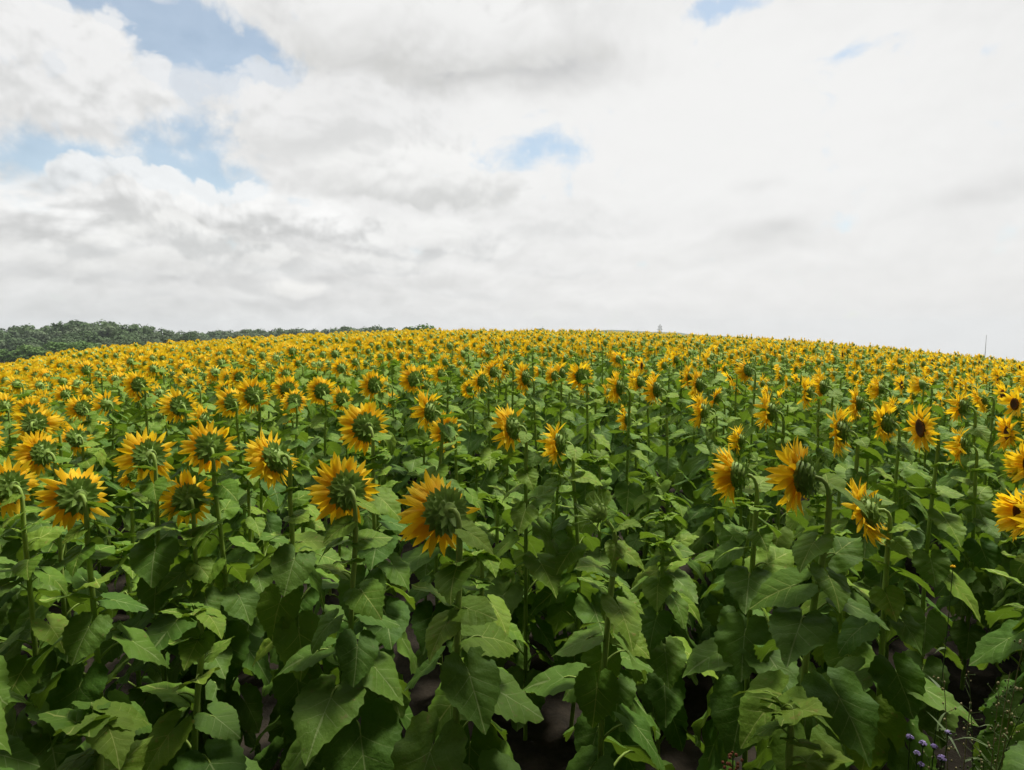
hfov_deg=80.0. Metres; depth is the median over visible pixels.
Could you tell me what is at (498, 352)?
sunflower
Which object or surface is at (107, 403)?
sunflower
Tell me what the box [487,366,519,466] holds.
sunflower
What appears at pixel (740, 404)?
sunflower
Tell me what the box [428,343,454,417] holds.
sunflower
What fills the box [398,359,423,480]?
sunflower
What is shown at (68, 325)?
tree
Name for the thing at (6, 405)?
sunflower
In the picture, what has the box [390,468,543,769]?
sunflower
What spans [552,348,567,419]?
sunflower
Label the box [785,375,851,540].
sunflower
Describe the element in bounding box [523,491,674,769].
sunflower
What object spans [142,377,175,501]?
sunflower
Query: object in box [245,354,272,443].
sunflower
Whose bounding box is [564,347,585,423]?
sunflower
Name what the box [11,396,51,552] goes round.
sunflower
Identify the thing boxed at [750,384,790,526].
sunflower
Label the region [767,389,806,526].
sunflower
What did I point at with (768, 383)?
sunflower
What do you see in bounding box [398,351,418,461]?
sunflower
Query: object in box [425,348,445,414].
sunflower
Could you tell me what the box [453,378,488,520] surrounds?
sunflower
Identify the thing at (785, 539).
sunflower
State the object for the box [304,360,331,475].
sunflower
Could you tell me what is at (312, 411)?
sunflower
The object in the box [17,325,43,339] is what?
tree
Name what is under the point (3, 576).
sunflower
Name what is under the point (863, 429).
sunflower
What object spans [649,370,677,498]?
sunflower
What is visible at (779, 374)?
sunflower
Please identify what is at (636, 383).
sunflower
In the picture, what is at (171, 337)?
tree
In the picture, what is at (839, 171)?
sky
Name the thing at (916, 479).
sunflower
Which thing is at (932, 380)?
sunflower
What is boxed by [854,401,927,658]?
sunflower
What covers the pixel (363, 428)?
sunflower
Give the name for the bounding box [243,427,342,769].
sunflower
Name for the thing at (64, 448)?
sunflower
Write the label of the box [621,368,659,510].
sunflower
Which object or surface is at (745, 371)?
sunflower
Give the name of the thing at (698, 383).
sunflower
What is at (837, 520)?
sunflower
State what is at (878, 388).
sunflower
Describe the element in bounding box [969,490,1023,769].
sunflower
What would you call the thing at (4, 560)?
sunflower
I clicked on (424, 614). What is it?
sunflower
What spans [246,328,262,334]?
tree
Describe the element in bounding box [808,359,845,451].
sunflower
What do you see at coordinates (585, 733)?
sunflower
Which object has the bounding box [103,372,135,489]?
sunflower
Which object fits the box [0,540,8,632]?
sunflower
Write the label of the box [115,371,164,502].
sunflower
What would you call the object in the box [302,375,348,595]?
sunflower
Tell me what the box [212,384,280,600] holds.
sunflower
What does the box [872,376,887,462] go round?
sunflower
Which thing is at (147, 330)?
tree
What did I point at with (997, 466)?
sunflower
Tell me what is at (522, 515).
sunflower
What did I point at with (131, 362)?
sunflower
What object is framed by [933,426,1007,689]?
sunflower
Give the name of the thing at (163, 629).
sunflower
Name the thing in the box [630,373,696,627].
sunflower
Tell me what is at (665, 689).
sunflower
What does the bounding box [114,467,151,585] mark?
sunflower
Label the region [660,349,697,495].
sunflower
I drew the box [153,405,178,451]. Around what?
sunflower
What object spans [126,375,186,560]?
sunflower
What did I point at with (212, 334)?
tree
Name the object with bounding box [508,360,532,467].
sunflower
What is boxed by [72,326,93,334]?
tree
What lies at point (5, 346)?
tree
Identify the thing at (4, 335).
tree
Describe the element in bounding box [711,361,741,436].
sunflower
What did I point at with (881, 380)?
sunflower
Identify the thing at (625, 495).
sunflower
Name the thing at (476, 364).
sunflower
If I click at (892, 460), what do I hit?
sunflower
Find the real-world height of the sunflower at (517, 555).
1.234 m
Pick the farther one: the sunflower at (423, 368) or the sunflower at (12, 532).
the sunflower at (423, 368)
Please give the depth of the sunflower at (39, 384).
7.37 m
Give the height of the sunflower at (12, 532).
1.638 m
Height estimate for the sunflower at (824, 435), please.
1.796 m
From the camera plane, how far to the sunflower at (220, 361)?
8.34 m
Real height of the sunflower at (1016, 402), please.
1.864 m
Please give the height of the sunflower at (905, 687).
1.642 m
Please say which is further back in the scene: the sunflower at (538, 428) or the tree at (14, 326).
the tree at (14, 326)
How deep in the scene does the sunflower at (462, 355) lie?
7.47 m
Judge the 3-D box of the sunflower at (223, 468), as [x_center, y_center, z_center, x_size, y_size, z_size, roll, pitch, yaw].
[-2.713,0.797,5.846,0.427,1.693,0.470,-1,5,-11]
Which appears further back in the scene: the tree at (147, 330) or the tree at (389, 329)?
the tree at (389, 329)
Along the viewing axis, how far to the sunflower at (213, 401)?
7.80 m
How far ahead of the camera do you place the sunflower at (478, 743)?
2.36 m
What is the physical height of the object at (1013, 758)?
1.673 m
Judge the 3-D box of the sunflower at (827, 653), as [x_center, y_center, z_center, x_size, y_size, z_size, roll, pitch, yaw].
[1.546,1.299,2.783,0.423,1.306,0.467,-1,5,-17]
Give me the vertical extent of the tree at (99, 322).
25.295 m
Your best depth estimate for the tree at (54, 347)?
205.36 m
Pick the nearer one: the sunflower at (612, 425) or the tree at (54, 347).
the sunflower at (612, 425)
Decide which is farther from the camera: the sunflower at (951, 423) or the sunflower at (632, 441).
the sunflower at (632, 441)
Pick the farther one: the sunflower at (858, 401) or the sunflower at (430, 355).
the sunflower at (430, 355)
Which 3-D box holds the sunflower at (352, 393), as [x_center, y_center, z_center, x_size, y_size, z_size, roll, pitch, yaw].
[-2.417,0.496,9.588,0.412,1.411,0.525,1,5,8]
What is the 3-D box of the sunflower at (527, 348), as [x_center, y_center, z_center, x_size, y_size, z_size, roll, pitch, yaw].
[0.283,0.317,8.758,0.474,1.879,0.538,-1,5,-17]
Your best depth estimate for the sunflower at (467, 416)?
6.53 m
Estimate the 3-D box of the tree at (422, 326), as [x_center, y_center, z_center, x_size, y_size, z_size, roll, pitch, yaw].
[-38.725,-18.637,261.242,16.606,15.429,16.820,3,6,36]
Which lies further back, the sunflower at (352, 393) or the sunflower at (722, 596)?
the sunflower at (352, 393)
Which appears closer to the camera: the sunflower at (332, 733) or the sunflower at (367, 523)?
the sunflower at (332, 733)
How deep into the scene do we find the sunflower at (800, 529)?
4.08 m
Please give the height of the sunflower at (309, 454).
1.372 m
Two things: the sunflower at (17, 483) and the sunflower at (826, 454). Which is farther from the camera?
the sunflower at (826, 454)
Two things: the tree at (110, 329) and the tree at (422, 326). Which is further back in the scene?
the tree at (110, 329)
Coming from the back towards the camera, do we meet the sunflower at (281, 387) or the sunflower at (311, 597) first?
the sunflower at (281, 387)
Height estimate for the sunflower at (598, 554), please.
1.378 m
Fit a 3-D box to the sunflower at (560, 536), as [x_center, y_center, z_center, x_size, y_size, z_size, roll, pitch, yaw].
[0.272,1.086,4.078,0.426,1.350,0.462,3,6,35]
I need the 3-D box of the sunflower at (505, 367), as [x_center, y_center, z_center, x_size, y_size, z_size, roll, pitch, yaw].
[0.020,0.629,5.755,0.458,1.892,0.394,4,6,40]
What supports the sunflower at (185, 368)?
on the ground
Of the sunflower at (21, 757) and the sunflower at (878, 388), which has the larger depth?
the sunflower at (878, 388)
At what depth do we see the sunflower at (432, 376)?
7.30 m
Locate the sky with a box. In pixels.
[0,0,1023,362]
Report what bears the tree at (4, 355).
on the ground
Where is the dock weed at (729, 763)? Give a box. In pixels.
[721,751,743,769]
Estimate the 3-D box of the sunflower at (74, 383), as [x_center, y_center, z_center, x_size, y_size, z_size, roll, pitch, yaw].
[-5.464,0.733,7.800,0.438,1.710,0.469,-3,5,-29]
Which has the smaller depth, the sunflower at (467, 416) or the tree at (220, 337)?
the sunflower at (467, 416)
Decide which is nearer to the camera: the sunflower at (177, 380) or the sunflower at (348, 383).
the sunflower at (177, 380)
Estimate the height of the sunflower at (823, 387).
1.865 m
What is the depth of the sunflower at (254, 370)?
8.63 m
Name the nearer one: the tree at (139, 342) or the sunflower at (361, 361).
the sunflower at (361, 361)
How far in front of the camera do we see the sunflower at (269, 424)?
6.99 m
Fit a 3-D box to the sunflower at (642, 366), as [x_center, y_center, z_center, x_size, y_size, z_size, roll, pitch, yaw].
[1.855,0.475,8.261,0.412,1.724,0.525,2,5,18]
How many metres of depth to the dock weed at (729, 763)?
1.71 m
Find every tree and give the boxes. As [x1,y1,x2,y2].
[0,328,18,335]
[0,331,17,342]
[0,340,15,353]
[0,349,14,362]
[5,349,25,361]
[6,337,40,351]
[7,323,34,331]
[10,333,29,341]
[15,344,43,359]
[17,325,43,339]
[20,341,40,356]
[23,329,50,343]
[33,350,53,356]
[40,325,55,334]
[41,336,58,348]
[43,342,68,353]
[47,320,85,336]
[56,340,89,352]
[58,334,75,341]
[61,325,81,335]
[67,329,101,345]
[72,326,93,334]
[81,342,100,350]
[84,319,107,326]
[86,325,109,336]
[96,336,111,343]
[99,321,118,329]
[99,325,119,341]
[100,339,125,347]
[109,335,126,342]
[111,328,141,340]
[118,334,139,344]
[119,323,148,336]
[131,339,145,345]
[141,331,164,343]
[142,325,155,335]
[146,338,164,343]
[156,327,174,334]
[160,335,177,342]
[163,330,181,340]
[178,331,196,341]
[196,332,211,338]
[197,335,210,340]
[206,331,219,336]
[211,335,229,339]
[219,331,240,337]
[235,333,248,337]
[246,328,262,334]
[257,332,269,338]
[277,329,294,336]
[286,328,301,334]
[304,328,318,333]
[331,326,348,331]
[371,324,382,331]
[380,327,395,331]
[402,323,433,330]
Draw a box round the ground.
[6,421,1023,769]
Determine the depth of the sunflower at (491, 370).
6.20 m
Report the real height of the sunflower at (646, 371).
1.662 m
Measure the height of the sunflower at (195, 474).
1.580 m
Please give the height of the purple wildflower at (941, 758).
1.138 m
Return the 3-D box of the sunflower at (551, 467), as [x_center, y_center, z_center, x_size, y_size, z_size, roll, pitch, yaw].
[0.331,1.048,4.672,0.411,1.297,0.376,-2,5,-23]
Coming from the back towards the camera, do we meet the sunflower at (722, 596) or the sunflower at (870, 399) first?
the sunflower at (870, 399)
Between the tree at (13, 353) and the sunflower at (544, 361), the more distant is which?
the tree at (13, 353)
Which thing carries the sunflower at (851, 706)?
on the ground
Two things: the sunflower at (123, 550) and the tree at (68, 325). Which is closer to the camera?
the sunflower at (123, 550)
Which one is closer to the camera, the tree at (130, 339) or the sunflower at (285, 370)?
the sunflower at (285, 370)
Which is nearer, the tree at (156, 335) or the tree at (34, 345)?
the tree at (34, 345)
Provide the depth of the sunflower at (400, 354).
9.34 m
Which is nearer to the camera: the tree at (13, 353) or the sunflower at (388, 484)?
the sunflower at (388, 484)
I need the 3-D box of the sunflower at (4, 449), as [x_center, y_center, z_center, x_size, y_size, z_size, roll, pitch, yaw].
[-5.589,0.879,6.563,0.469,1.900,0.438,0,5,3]
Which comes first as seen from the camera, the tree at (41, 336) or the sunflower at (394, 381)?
the sunflower at (394, 381)
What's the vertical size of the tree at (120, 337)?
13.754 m
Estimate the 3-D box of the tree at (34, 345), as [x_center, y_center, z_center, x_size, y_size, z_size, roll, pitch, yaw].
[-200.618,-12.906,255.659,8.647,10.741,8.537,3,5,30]
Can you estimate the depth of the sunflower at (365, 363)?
8.61 m
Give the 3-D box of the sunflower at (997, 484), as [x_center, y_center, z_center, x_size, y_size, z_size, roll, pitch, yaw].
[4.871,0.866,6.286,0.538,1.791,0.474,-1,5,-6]
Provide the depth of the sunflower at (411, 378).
5.00 m
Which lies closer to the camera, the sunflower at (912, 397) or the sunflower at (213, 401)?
the sunflower at (912, 397)
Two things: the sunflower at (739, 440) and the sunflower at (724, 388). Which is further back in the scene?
the sunflower at (724, 388)
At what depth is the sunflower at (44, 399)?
6.71 m
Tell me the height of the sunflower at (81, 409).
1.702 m
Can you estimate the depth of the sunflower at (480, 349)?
9.81 m
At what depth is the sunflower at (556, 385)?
6.96 m
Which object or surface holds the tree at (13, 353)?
on the ground
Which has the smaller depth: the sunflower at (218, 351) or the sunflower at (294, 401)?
the sunflower at (294, 401)
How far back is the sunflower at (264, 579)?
3.71 m
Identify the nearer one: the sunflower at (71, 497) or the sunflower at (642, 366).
the sunflower at (71, 497)
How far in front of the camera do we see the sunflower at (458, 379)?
9.45 m
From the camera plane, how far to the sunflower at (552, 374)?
5.66 m
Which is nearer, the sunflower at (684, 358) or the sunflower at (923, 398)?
the sunflower at (923, 398)
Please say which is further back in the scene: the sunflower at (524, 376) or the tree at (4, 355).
the tree at (4, 355)
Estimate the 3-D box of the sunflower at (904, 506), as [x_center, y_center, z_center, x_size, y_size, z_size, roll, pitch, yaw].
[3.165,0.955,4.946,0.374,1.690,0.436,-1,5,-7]
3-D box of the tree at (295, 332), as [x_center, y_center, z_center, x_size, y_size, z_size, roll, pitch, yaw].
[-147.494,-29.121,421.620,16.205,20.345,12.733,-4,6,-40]
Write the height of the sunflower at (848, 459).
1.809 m
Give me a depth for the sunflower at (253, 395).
4.07 m
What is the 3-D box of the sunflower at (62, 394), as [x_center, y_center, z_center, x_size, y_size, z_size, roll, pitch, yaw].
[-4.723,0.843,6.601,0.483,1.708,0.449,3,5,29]
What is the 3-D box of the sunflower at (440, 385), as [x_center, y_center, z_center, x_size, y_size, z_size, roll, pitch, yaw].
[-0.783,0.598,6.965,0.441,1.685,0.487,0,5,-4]
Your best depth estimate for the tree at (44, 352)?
202.08 m
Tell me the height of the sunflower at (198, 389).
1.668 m
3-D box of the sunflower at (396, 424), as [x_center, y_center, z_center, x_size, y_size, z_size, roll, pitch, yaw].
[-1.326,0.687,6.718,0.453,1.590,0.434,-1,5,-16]
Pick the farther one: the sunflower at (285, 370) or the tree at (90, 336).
the tree at (90, 336)
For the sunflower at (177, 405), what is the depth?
4.07 m
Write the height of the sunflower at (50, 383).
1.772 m
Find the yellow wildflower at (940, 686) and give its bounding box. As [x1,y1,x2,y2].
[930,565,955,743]
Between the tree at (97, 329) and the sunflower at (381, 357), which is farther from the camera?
the tree at (97, 329)
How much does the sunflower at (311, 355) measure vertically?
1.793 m
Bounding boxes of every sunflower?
[0,380,22,461]
[0,393,19,547]
[0,398,14,465]
[0,405,64,662]
[0,422,6,551]
[0,436,38,624]
[0,437,28,603]
[0,455,82,769]
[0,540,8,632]
[0,557,32,656]
[0,655,39,769]
[0,702,13,769]
[2,429,110,697]
[4,375,41,500]
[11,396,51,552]
[28,376,68,462]
[29,465,169,769]
[32,387,58,476]
[35,376,67,463]
[35,394,58,475]
[37,410,98,619]
[37,697,152,769]
[52,384,82,467]
[55,422,123,609]
[64,395,126,572]
[65,376,91,463]
[71,382,119,566]
[74,360,107,457]
[85,421,119,529]
[91,389,144,574]
[92,488,167,686]
[101,542,188,723]
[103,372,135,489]
[111,373,142,453]
[112,427,209,749]
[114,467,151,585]
[115,368,177,576]
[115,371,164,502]
[121,354,148,437]
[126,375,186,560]
[138,602,261,769]
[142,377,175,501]
[143,360,174,442]
[143,469,257,769]
[152,383,184,494]
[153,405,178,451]
[154,386,223,604]
[161,523,239,714]
[169,370,191,473]
[173,363,197,465]
[175,380,215,496]
[176,372,204,472]
[178,418,277,755]
[179,398,198,547]
[187,361,212,414]
[188,403,247,558]
[204,365,236,447]
[205,377,217,421]
[210,347,241,426]
[210,354,241,428]
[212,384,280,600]
[214,378,247,466]
[214,380,251,547]
[217,367,250,468]
[223,367,277,547]
[224,464,288,664]
[231,375,288,576]
[240,361,266,441]
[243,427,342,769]
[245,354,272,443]
[247,378,280,507]
[262,501,365,757]
[271,375,319,530]
[274,363,317,475]
[274,371,288,431]
[274,452,409,769]
[276,388,314,554]
[279,343,307,431]
[281,409,316,529]
[289,356,326,468]
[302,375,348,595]
[304,350,326,435]
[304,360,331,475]
[308,356,333,440]
[310,460,368,614]
[319,344,353,456]
[320,356,339,412]
[321,401,417,769]
[323,386,367,547]
[328,357,359,458]
[330,371,352,440]
[332,350,354,427]
[339,354,388,480]
[342,447,399,570]
[345,357,378,462]
[349,373,358,405]
[352,445,406,612]
[358,369,414,567]
[360,357,378,443]
[372,351,400,464]
[377,376,408,505]
[383,349,405,448]
[383,392,407,475]
[388,389,473,671]
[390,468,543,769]
[392,365,446,550]
[394,347,408,436]
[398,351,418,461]
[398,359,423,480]
[399,439,438,600]
[405,364,442,481]
[414,377,444,481]
[416,368,446,456]
[420,410,487,608]
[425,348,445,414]
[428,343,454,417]
[428,364,473,479]
[428,545,529,769]
[429,364,458,479]
[437,352,459,412]
[446,358,466,416]
[449,346,483,485]
[451,364,486,477]
[452,354,465,417]
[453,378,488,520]
[459,343,484,465]
[461,456,493,522]
[462,493,543,670]
[464,368,513,552]
[477,341,499,427]
[477,360,509,515]
[478,364,496,455]
[480,349,492,441]
[483,357,510,441]
[483,379,502,446]
[484,404,564,740]
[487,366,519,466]
[488,452,532,591]
[490,344,520,442]
[492,352,527,530]
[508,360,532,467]
[509,474,562,639]
[511,361,563,581]
[516,450,585,637]
[518,377,550,491]
[520,392,533,449]
[522,342,547,434]
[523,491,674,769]
[531,421,629,727]
[533,366,559,476]
[535,437,575,588]
[537,356,566,429]
[541,366,575,518]
[545,361,568,462]
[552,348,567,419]
[553,342,574,425]
[554,360,589,534]
[555,351,585,459]
[561,362,617,565]
[562,571,659,769]
[563,453,629,633]
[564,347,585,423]
[564,364,593,496]
[566,371,579,422]
[571,374,618,539]
[582,360,605,451]
[582,391,605,453]
[588,370,650,592]
[600,342,626,451]
[601,382,626,500]
[608,350,641,469]
[609,351,639,454]
[609,471,669,632]
[613,365,638,444]
[615,404,658,557]
[616,532,717,769]
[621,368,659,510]
[621,511,702,717]
[627,368,671,541]
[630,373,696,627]
[632,492,706,644]
[633,360,664,443]
[634,357,661,468]
[636,341,663,444]
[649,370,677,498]
[657,356,683,486]
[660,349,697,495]
[669,364,710,520]
[672,369,736,582]
[674,370,693,459]
[675,353,697,441]
[675,385,700,456]
[681,359,708,463]
[682,444,798,769]
[686,392,748,613]
[687,460,764,640]
[689,397,743,583]
[697,352,728,477]
[697,386,740,552]
[698,348,727,479]
[703,497,776,695]
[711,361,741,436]
[717,359,736,413]
[719,371,757,500]
[720,367,742,434]
[723,424,765,542]
[728,379,760,475]
[729,355,758,443]
[731,687,852,769]
[733,358,770,496]
[738,436,888,769]
[746,377,773,465]
[750,373,781,475]
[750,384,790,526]
[753,391,810,612]
[759,379,784,465]
[762,378,784,466]
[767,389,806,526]
[769,364,796,464]
[773,375,814,507]
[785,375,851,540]
[790,361,815,449]
[794,492,833,584]
[796,525,918,769]
[798,377,817,440]
[800,468,870,659]
[801,353,831,460]
[807,370,856,518]
[807,406,903,673]
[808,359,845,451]
[808,367,847,500]
[809,373,860,513]
[828,478,978,769]
[829,368,854,514]
[832,379,854,483]
[841,386,909,618]
[847,370,868,452]
[848,409,889,489]
[853,374,875,452]
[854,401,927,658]
[860,379,901,497]
[860,391,900,479]
[863,377,918,557]
[869,395,930,604]
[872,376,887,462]
[875,374,902,441]
[879,403,980,748]
[883,400,931,592]
[885,379,940,566]
[894,374,918,503]
[904,384,946,502]
[909,374,951,578]
[913,376,944,470]
[922,373,949,469]
[929,392,958,476]
[930,391,963,549]
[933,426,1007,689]
[935,391,1015,659]
[948,375,980,472]
[948,375,996,525]
[952,383,1007,520]
[956,387,1008,563]
[960,395,984,470]
[963,390,1013,551]
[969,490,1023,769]
[976,413,1023,654]
[976,487,1023,726]
[989,440,1023,694]
[990,384,1019,487]
[993,411,1023,626]
[994,387,1023,552]
[1001,450,1023,661]
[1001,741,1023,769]
[1013,386,1023,410]
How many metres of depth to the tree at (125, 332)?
302.33 m
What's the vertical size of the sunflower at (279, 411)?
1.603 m
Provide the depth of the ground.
3.66 m
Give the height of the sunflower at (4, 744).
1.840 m
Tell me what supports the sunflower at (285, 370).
on the ground
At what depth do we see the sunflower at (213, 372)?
7.39 m
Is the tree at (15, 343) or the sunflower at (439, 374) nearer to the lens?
the sunflower at (439, 374)
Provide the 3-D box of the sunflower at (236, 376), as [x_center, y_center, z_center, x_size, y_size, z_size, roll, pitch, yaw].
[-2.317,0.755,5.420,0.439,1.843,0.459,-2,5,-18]
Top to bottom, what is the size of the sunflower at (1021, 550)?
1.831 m
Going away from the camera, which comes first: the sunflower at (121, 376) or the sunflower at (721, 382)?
the sunflower at (121, 376)
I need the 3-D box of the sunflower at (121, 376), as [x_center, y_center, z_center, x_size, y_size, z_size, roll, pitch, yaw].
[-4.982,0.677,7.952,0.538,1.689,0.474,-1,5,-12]
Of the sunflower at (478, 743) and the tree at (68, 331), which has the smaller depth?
the sunflower at (478, 743)
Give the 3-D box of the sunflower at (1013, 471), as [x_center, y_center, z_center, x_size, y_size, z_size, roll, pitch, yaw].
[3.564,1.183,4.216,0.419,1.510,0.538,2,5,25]
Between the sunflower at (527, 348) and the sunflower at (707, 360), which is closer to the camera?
the sunflower at (707, 360)
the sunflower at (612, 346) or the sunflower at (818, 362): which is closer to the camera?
the sunflower at (818, 362)
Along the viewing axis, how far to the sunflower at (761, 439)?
9.06 m
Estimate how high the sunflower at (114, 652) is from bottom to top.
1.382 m
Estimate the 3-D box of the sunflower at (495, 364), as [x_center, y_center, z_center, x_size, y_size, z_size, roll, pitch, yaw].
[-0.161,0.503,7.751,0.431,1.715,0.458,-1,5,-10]
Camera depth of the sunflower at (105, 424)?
6.40 m
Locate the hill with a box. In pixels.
[602,330,726,336]
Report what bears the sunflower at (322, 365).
on the ground
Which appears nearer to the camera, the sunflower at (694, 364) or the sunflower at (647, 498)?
the sunflower at (647, 498)
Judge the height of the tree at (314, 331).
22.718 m
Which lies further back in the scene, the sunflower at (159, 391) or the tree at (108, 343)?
the tree at (108, 343)
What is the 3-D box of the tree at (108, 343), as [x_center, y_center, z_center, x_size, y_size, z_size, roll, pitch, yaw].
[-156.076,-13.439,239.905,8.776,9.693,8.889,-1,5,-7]
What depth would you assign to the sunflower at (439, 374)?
5.41 m
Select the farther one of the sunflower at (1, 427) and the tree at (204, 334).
the tree at (204, 334)
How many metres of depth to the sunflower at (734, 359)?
8.55 m
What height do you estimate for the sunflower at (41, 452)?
1.739 m
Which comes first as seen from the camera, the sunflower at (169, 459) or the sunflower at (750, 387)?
the sunflower at (169, 459)
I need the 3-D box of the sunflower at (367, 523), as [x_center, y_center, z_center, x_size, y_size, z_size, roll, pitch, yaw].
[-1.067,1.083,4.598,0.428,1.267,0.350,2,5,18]
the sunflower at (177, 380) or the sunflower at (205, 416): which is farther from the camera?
the sunflower at (177, 380)
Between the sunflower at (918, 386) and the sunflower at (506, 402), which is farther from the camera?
the sunflower at (506, 402)
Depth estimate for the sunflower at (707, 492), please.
4.61 m
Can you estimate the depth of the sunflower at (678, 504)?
3.69 m
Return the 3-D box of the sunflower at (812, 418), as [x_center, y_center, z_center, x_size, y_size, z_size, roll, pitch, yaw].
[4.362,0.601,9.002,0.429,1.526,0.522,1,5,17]
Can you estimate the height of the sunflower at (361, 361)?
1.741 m
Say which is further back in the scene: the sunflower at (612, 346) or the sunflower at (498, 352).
the sunflower at (612, 346)
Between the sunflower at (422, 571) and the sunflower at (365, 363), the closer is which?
the sunflower at (422, 571)
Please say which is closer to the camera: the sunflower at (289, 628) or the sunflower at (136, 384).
the sunflower at (289, 628)
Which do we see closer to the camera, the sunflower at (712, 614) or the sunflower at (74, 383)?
the sunflower at (712, 614)
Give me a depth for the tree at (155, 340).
288.90 m
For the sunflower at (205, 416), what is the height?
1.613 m
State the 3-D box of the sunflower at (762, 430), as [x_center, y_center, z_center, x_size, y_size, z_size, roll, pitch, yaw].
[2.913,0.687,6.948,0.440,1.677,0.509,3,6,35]
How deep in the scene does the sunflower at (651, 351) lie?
9.01 m
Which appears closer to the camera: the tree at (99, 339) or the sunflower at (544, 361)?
the sunflower at (544, 361)
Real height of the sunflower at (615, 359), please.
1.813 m
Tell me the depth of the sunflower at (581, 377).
4.86 m
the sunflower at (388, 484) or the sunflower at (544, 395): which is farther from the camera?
the sunflower at (544, 395)
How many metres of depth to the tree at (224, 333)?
427.09 m
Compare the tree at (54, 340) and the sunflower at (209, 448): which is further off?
the tree at (54, 340)
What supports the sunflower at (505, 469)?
on the ground
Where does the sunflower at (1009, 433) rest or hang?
on the ground
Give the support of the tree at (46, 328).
on the ground
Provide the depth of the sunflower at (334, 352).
7.38 m
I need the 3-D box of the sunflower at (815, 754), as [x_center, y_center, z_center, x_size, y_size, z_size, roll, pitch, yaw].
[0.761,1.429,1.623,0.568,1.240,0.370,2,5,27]
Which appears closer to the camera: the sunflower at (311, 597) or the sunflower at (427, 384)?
the sunflower at (311, 597)
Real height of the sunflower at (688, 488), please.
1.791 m
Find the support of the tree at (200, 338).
on the ground
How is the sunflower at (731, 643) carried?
on the ground
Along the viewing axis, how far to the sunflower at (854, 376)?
8.19 m
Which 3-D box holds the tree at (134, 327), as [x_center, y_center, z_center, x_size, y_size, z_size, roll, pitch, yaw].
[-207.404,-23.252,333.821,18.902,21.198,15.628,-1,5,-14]
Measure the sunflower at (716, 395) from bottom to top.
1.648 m
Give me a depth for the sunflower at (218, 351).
8.91 m
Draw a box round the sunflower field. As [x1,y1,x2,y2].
[0,327,1023,486]
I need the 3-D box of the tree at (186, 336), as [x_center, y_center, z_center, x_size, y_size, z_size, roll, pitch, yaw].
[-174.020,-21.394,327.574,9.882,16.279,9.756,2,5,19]
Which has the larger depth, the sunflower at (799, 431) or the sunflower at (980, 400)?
the sunflower at (799, 431)
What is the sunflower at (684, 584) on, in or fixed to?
on the ground
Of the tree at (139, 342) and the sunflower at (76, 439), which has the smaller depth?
the sunflower at (76, 439)
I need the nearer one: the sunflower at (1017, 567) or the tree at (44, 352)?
the sunflower at (1017, 567)
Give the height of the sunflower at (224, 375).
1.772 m
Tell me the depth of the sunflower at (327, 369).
9.46 m
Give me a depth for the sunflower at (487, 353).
9.41 m
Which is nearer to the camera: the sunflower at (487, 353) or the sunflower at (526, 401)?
the sunflower at (526, 401)
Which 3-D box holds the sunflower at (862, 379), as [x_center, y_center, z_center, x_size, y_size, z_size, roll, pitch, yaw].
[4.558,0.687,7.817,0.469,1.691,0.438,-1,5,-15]
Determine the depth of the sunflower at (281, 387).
5.73 m
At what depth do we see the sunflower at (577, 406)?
8.25 m
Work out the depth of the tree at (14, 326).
353.60 m
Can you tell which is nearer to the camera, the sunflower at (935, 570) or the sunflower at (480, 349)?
the sunflower at (935, 570)
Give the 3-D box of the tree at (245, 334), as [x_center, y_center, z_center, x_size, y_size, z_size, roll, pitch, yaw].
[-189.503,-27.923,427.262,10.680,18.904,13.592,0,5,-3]
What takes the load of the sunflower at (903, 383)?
on the ground
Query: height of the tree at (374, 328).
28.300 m
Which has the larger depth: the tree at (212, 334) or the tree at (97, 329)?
the tree at (212, 334)
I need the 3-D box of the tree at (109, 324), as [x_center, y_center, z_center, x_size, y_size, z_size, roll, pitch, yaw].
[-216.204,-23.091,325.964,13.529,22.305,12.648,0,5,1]
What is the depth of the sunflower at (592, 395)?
8.46 m
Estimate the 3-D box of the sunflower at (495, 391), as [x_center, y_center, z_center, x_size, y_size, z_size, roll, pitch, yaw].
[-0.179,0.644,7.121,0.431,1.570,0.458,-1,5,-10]
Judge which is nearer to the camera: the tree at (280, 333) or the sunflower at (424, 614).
the sunflower at (424, 614)
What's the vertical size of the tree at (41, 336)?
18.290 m
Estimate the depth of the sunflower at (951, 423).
6.23 m
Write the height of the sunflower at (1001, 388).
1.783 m
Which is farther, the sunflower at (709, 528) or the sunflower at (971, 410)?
the sunflower at (971, 410)
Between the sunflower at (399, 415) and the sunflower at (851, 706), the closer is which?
the sunflower at (851, 706)
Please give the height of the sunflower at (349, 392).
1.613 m
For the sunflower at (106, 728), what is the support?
on the ground
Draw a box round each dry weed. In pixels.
[923,672,1023,769]
[952,639,1023,769]
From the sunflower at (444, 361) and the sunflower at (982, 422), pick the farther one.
the sunflower at (444, 361)
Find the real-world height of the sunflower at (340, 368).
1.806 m
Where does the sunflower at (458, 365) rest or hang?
on the ground
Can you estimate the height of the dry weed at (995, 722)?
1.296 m
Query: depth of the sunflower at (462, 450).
3.96 m
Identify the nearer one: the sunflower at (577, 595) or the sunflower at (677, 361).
the sunflower at (577, 595)
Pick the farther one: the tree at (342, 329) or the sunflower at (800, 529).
the tree at (342, 329)
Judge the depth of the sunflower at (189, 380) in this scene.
7.00 m
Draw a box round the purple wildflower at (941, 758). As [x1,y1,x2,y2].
[906,730,951,769]
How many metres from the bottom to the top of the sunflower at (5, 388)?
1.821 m
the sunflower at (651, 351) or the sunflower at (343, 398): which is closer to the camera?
the sunflower at (343, 398)
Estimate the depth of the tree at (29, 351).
200.61 m

